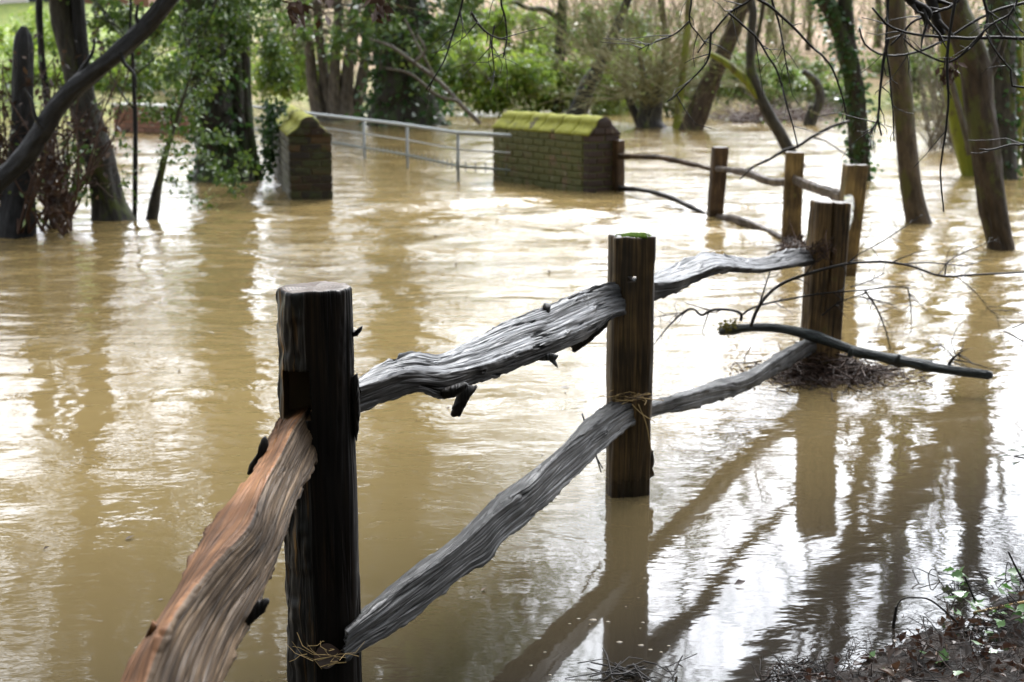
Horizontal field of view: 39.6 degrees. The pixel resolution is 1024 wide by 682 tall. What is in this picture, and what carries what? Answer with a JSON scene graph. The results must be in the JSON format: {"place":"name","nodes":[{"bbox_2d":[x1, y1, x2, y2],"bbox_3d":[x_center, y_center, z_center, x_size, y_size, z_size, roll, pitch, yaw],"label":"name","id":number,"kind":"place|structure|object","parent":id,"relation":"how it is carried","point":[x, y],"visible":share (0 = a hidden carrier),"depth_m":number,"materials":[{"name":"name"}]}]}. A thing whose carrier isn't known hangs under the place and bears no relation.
{"place":"outdoors","nodes":[
{"label":"outdoors","id":0,"kind":"place"},
{"bbox_2d":[0,0,985,117],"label":"hillside","id":1,"kind":"structure","parent":0,"point":[7,10],"depth_m":43.99,"materials":[{"name":"plant"}]},
{"bbox_2d":[0,0,154,6],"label":"house","id":2,"kind":"structure","parent":1,"relation":"on","point":[146,3],"depth_m":54.80,"materials":[{"name":"white paint"}]},
{"bbox_2d":[91,0,99,42],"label":"slender tree","id":3,"kind":"object","parent":1,"relation":"on","point":[94,31],"visible":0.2,"depth_m":40.95,"materials":[{"name":"brown plant"}]},
{"bbox_2d":[0,0,260,94],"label":"undergrowth","id":4,"kind":"object","parent":1,"relation":"on","point":[49,42],"visible":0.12,"depth_m":35.32,"materials":[{"name":"green plant"}]},
{"bbox_2d":[251,0,660,116],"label":"undergrowth","id":5,"kind":"object","parent":1,"relation":"on","point":[520,81],"visible":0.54,"depth_m":32.69,"materials":[{"name":"green plant"}]},
{"bbox_2d":[502,2,510,68],"bbox_3d":[-2.115,-14.415,36.984,6.374,14.838,5.083,0,11,0],"label":"slender tree","id":6,"kind":"object","parent":1,"relation":"on","point":[508,44],"visible":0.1,"depth_m":39.09,"materials":[{"name":"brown plant"}]},
{"bbox_2d":[658,0,668,55],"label":"slender tree","id":7,"kind":"object","parent":1,"relation":"on","point":[659,3],"visible":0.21,"depth_m":39.93,"materials":[{"name":"brown plant"}]},
{"bbox_2d":[439,0,942,116],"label":"undergrowth","id":8,"kind":"object","parent":1,"relation":"on","point":[798,85],"visible":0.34,"depth_m":34.30,"materials":[{"name":"green plant"}]},
{"bbox_2d":[490,0,987,111],"bbox_3d":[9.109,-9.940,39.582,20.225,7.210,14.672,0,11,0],"label":"bare scrub","id":9,"kind":"object","parent":1,"relation":"on","point":[774,31],"visible":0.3,"depth_m":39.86,"materials":[{"name":"brown plant"}]},
{"bbox_2d":[765,1,773,41],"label":"slender tree","id":10,"kind":"object","parent":1,"relation":"on","point":[769,25],"visible":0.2,"depth_m":44.85,"materials":[{"name":"brown plant"}]},
{"bbox_2d":[790,0,795,29],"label":"slender tree","id":11,"kind":"object","parent":1,"relation":"on","point":[792,13],"visible":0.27,"depth_m":48.69,"materials":[{"name":"brown plant"}]},
{"bbox_2d":[805,0,812,49],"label":"slender tree","id":12,"kind":"object","parent":1,"relation":"on","point":[807,47],"visible":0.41,"depth_m":42.93,"materials":[{"name":"brown plant"}]},
{"bbox_2d":[874,0,882,47],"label":"slender tree","id":13,"kind":"object","parent":1,"relation":"on","point":[880,38],"visible":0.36,"depth_m":43.88,"materials":[{"name":"brown plant"}]},
{"bbox_2d":[0,110,1023,681],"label":"flood water","id":14,"kind":"structure","parent":0,"point":[138,396],"depth_m":5.52,"materials":[{"name":"beige liquid"}]},
{"bbox_2d":[0,26,36,238],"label":"broken trunk","id":15,"kind":"object","parent":14,"relation":"in","point":[11,206],"visible":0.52,"depth_m":10.95,"materials":[{"name":"brown plant"}]},
{"bbox_2d":[35,0,55,187],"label":"slender tree","id":16,"kind":"object","parent":14,"relation":"on","point":[39,21],"visible":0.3,"depth_m":12.69,"materials":[{"name":"brown plant"}]},
{"bbox_2d":[0,22,177,235],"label":"thicket","id":17,"kind":"object","parent":14,"relation":"on","point":[60,206],"visible":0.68,"depth_m":11.06,"materials":[{"name":"brown plant"}]},
{"bbox_2d":[0,0,178,192],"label":"leaning tree","id":18,"kind":"object","parent":14,"relation":"on","point":[22,159],"visible":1,"depth_m":10.19,"materials":[{"name":"brown plant"}]},
{"bbox_2d":[48,0,135,221],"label":"leaning tree","id":19,"kind":"object","parent":14,"relation":"on","point":[69,20],"visible":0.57,"depth_m":11.76,"materials":[{"name":"brown plant"}]},
{"bbox_2d":[60,0,215,219],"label":"sapling","id":20,"kind":"object","parent":14,"relation":"on","point":[134,176],"visible":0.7,"depth_m":12.09,"materials":[{"name":"green plant"}]},
{"bbox_2d":[111,103,189,133],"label":"brick wall","id":21,"kind":"structure","parent":14,"relation":"on","point":[143,127],"depth_m":25.64,"materials":[{"name":"brick"}]},
{"bbox_2d":[136,0,251,219],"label":"sapling","id":22,"kind":"object","parent":14,"relation":"on","point":[153,209],"visible":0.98,"depth_m":11.91,"materials":[{"name":"green plant"}]},
{"bbox_2d":[86,0,328,207],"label":"ivy tree","id":23,"kind":"object","parent":14,"relation":"on","point":[221,128],"visible":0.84,"depth_m":14.43,"materials":[{"name":"green plant"}]},
{"bbox_2d":[254,94,332,199],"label":"brick wall","id":24,"kind":"structure","parent":14,"relation":"on","point":[295,152],"depth_m":13.83,"materials":[{"name":"brown brick"}]},
{"bbox_2d":[142,0,527,115],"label":"bare scrub","id":25,"kind":"object","parent":14,"relation":"on","point":[323,6],"visible":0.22,"depth_m":28.89,"materials":[{"name":"green plant"}]},
{"bbox_2d":[301,0,370,120],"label":"pollard willow","id":26,"kind":"object","parent":14,"relation":"on","point":[325,97],"visible":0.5,"depth_m":29.96,"materials":[{"name":"brown plant"}]},
{"bbox_2d":[253,105,511,180],"bbox_3d":[-3.036,-2.863,21.091,0.309,1.052,13.068,-6,13,-26],"label":"metal railing","id":27,"kind":"object","parent":14,"relation":"on","point":[457,165],"visible":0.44,"depth_m":17.71,"materials":[{"name":"metal"}]},
{"bbox_2d":[315,0,494,126],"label":"ivy tree","id":28,"kind":"object","parent":14,"relation":"on","point":[398,96],"visible":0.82,"depth_m":27.52,"materials":[{"name":"green plant"}]},
{"bbox_2d":[363,100,468,110],"bbox_3d":[-2.319,-5.185,33.155,2.741,0.822,0.044,-3,12,-15],"label":"metal railing","id":29,"kind":"object","parent":14,"relation":"on","point":[439,105],"visible":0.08,"depth_m":33.31,"materials":[{"name":"metal"}]},
{"bbox_2d":[370,18,480,124],"bbox_3d":[-1.427,-4.429,23.444,1.850,1.739,0.364,0,11,0],"label":"fallen branch","id":30,"kind":"object","parent":14,"relation":"on","point":[431,74],"visible":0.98,"depth_m":23.51,"materials":[{"name":"brown wood"}]},
{"bbox_2d":[120,140,868,681],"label":"wooden fence","id":31,"kind":"object","parent":14,"relation":"on","point":[296,494],"visible":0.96,"depth_m":3.05,"materials":[{"name":"brown wood"}]},
{"bbox_2d":[289,632,364,667],"bbox_3d":[-0.376,0.622,2.846,0.156,0.057,0.111,0,11,0],"label":"straw wisp","id":32,"kind":"object","parent":31,"relation":"attached to","point":[335,662],"visible":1,"depth_m":2.85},
{"bbox_2d":[314,643,342,668],"bbox_3d":[-0.366,0.631,2.853,0.060,0.048,0.016,-4,12,-20],"label":"withered leaf","id":33,"kind":"object","parent":31,"relation":"attached to","point":[321,650],"visible":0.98,"depth_m":2.85,"materials":[{"name":"brown plant"}]},
{"bbox_2d":[582,413,602,471],"bbox_3d":[0.245,0.314,4.389,0.017,0.157,0.135,-6,13,-27],"label":"stick","id":34,"kind":"object","parent":31,"relation":"hanging from","point":[599,463],"visible":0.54,"depth_m":4.35,"materials":[{"name":"brown wood"}]},
{"bbox_2d":[604,390,673,406],"bbox_3d":[0.395,0.181,4.482,0.233,0.047,0.090,0,11,0],"label":"straw wisp","id":35,"kind":"object","parent":31,"relation":"attached to","point":[638,396],"visible":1,"depth_m":4.48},
{"bbox_2d":[632,396,663,451],"bbox_3d":[0.426,0.261,4.473,0.100,0.180,0.002,0,11,0],"label":"straw stalk","id":36,"kind":"object","parent":31,"relation":"attached to","point":[645,416],"visible":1,"depth_m":4.47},
{"bbox_2d":[739,120,858,179],"bbox_3d":[2.079,-1.373,10.231,0.877,0.432,0.020,0,11,0],"label":"bare twig","id":37,"kind":"object","parent":31,"relation":"on","point":[799,145],"visible":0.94,"depth_m":10.22,"materials":[{"name":"brown wood"}]},
{"bbox_2d":[800,229,844,265],"bbox_3d":[1.337,-0.402,6.144,0.186,0.154,0.118,6,13,25],"label":"flotsam","id":38,"kind":"object","parent":31,"relation":"attached to","point":[822,250],"visible":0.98,"depth_m":6.14,"materials":[{"name":"brown plant"}]},
{"bbox_2d":[654,214,1023,379],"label":"fallen branch","id":39,"kind":"object","parent":31,"relation":"on","point":[850,350],"visible":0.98,"depth_m":6.08,"materials":[{"name":"brown wood"}]},
{"bbox_2d":[28,209,1016,674],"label":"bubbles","id":40,"kind":"object","parent":14,"relation":"on","point":[738,581],"visible":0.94,"depth_m":4.08,"materials":[{"name":"white liquid"}]},
{"bbox_2d":[515,0,566,113],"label":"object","id":41,"kind":"object","parent":14,"relation":"on","point":[557,51],"visible":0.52,"depth_m":33.12,"materials":[{"name":"brown plant"}]},
{"bbox_2d":[492,111,620,191],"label":"brick wall","id":42,"kind":"structure","parent":14,"relation":"on","point":[571,152],"depth_m":14.93,"materials":[{"name":"brown brick"}]},
{"bbox_2d":[565,0,630,114],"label":"leaning tree","id":43,"kind":"object","parent":14,"relation":"on","point":[590,76],"visible":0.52,"depth_m":30.36,"materials":[{"name":"brown plant"}]},
{"bbox_2d":[337,0,884,134],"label":"willow twigs","id":44,"kind":"object","parent":14,"relation":"on","point":[633,76],"visible":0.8,"depth_m":26.77,"materials":[{"name":"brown plant"}]},
{"bbox_2d":[565,648,696,681],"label":"flotsam","id":45,"kind":"object","parent":14,"relation":"on","point":[615,671],"visible":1,"depth_m":3.25,"materials":[{"name":"brown wood"}]},
{"bbox_2d":[621,56,667,127],"bbox_3d":[2.609,-4.556,27.370,1.038,1.821,0.826,0,11,0],"label":"willow stump","id":46,"kind":"object","parent":14,"relation":"on","point":[642,120],"visible":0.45,"depth_m":27.25,"materials":[{"name":"grey plant"}]},
{"bbox_2d":[672,0,690,128],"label":"slender tree","id":47,"kind":"object","parent":14,"relation":"on","point":[677,124],"visible":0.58,"depth_m":26.76,"materials":[{"name":"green plant"}]},
{"bbox_2d":[678,0,748,129],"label":"leaning tree","id":48,"kind":"object","parent":14,"relation":"on","point":[698,116],"visible":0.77,"depth_m":26.25,"materials":[{"name":"brown plant"}]},
{"bbox_2d":[707,0,805,166],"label":"forked tree","id":49,"kind":"object","parent":14,"relation":"on","point":[750,80],"visible":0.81,"depth_m":17.66,"materials":[{"name":"brown plant"}]},
{"bbox_2d":[682,79,884,124],"bbox_3d":[5.668,-4.943,30.275,4.594,1.248,4.841,0,11,0],"label":"flood debris","id":50,"kind":"object","parent":14,"relation":"on","point":[750,116],"visible":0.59,"depth_m":29.75,"materials":[{"name":"brown plant"}]},
{"bbox_2d":[767,218,806,254],"bbox_3d":[1.945,-0.630,9.823,0.373,0.367,1.898,2,12,12],"label":"flotsam","id":51,"kind":"object","parent":14,"relation":"on","point":[784,244],"visible":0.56,"depth_m":9.88,"materials":[{"name":"brown plant"}]},
{"bbox_2d":[748,644,872,681],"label":"flotsam","id":52,"kind":"object","parent":14,"relation":"on","point":[793,664],"visible":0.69,"depth_m":3.26,"materials":[{"name":"brown plant"}]},
{"bbox_2d":[801,69,824,124],"bbox_3d":[5.972,-4.647,28.375,0.556,1.542,0.265,0,11,0],"label":"crooked stump","id":53,"kind":"object","parent":14,"relation":"on","point":[811,118],"visible":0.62,"depth_m":28.28,"materials":[{"name":"brown wood"}]},
{"bbox_2d":[723,337,933,401],"bbox_3d":[1.373,0.112,6.308,0.951,0.254,0.868,9,14,37],"label":"flotsam","id":54,"kind":"object","parent":14,"relation":"on","point":[853,371],"visible":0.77,"depth_m":6.21,"materials":[{"name":"brown plant"}]},
{"bbox_2d":[811,0,883,180],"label":"ivy tree","id":55,"kind":"object","parent":14,"relation":"on","point":[838,18],"visible":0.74,"depth_m":15.69,"materials":[{"name":"green plant"}]},
{"bbox_2d":[885,0,931,223],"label":"bare tree","id":56,"kind":"object","parent":14,"relation":"on","point":[913,199],"visible":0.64,"depth_m":11.81,"materials":[{"name":"beige plant"}]},
{"bbox_2d":[858,0,986,152],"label":"bare scrub","id":57,"kind":"object","parent":14,"relation":"on","point":[936,121],"visible":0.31,"depth_m":21.02,"materials":[{"name":"brown plant"}]},
{"bbox_2d":[939,35,973,175],"bbox_3d":[4.225,-7.528,15.804,5.418,12.266,4.848,0,11,0],"label":"bare tree","id":58,"kind":"object","parent":14,"relation":"on","point":[958,128],"visible":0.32,"depth_m":16.39,"materials":[{"name":"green plant"}]},
{"bbox_2d":[964,576,978,606],"bbox_3d":[1.180,0.644,3.650,0.046,0.088,0.006,0,11,0],"label":"stick","id":59,"kind":"object","parent":14,"relation":"on","point":[971,592],"visible":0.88,"depth_m":3.65,"materials":[{"name":"black wood"}]},
{"bbox_2d":[938,0,1014,250],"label":"bare tree","id":60,"kind":"object","parent":14,"relation":"on","point":[977,88],"visible":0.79,"depth_m":10.17,"materials":[{"name":"brown plant"}]},
{"bbox_2d":[978,0,1023,179],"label":"ivy tree","id":61,"kind":"object","parent":14,"relation":"on","point":[1007,110],"visible":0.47,"depth_m":15.92,"materials":[{"name":"grey plant"}]},
{"bbox_2d":[1015,0,1023,163],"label":"mossy tree","id":62,"kind":"object","parent":14,"relation":"on","point":[1020,56],"visible":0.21,"depth_m":16.14,"materials":[{"name":"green plant"}]},
{"bbox_2d":[1020,0,1023,166],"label":"bare tree","id":63,"kind":"object","parent":14,"relation":"on","point":[1022,158],"visible":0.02,"depth_m":17.85,"materials":[{"name":"brown plant"}]},
{"bbox_2d":[802,594,1023,681],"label":"river bank","id":64,"kind":"structure","parent":0,"point":[883,662],"depth_m":3.28,"materials":[{"name":"brown soil"}]},
{"bbox_2d":[282,0,1023,351],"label":"overhanging tree","id":65,"kind":"object","parent":64,"relation":"on","point":[928,10],"visible":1,"depth_m":4.46,"materials":[{"name":"brown plant"}]},
{"bbox_2d":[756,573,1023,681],"bbox_3d":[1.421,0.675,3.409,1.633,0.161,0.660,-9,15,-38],"label":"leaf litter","id":66,"kind":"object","parent":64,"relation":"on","point":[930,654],"visible":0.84,"depth_m":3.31,"materials":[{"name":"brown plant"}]},
{"bbox_2d":[892,606,897,627],"bbox_3d":[0.951,0.718,3.542,0.013,0.121,0.009,0,11,0],"label":"stick","id":67,"kind":"object","parent":64,"relation":"on","point":[894,617],"visible":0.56,"depth_m":3.53,"materials":[{"name":"black wood"}]},
{"bbox_2d":[896,597,966,634],"bbox_3d":[1.066,0.760,3.500,0.254,0.275,0.009,0,11,0],"label":"stick","id":68,"kind":"object","parent":64,"relation":"on","point":[945,611],"visible":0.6,"depth_m":3.48,"materials":[{"name":"black wood"}]},
{"bbox_2d":[869,562,1023,675],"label":"ivy plant","id":69,"kind":"object","parent":64,"relation":"on","point":[957,575],"visible":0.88,"depth_m":3.66,"materials":[{"name":"green plant"}]},
{"bbox_2d":[973,601,1023,613],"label":"stick","id":70,"kind":"object","parent":64,"relation":"on","point":[982,611],"visible":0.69,"depth_m":3.62,"materials":[{"name":"wood"}]},
{"bbox_2d":[998,445,1023,464],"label":"holly sprig","id":71,"kind":"object","parent":64,"relation":"on","point":[1018,456],"visible":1,"depth_m":4.04,"materials":[{"name":"green plant"}]},
{"bbox_2d":[1007,551,1023,582],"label":"stick","id":72,"kind":"object","parent":64,"relation":"on","point":[1016,568],"visible":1,"depth_m":3.69,"materials":[{"name":"black wood"}]}
]}

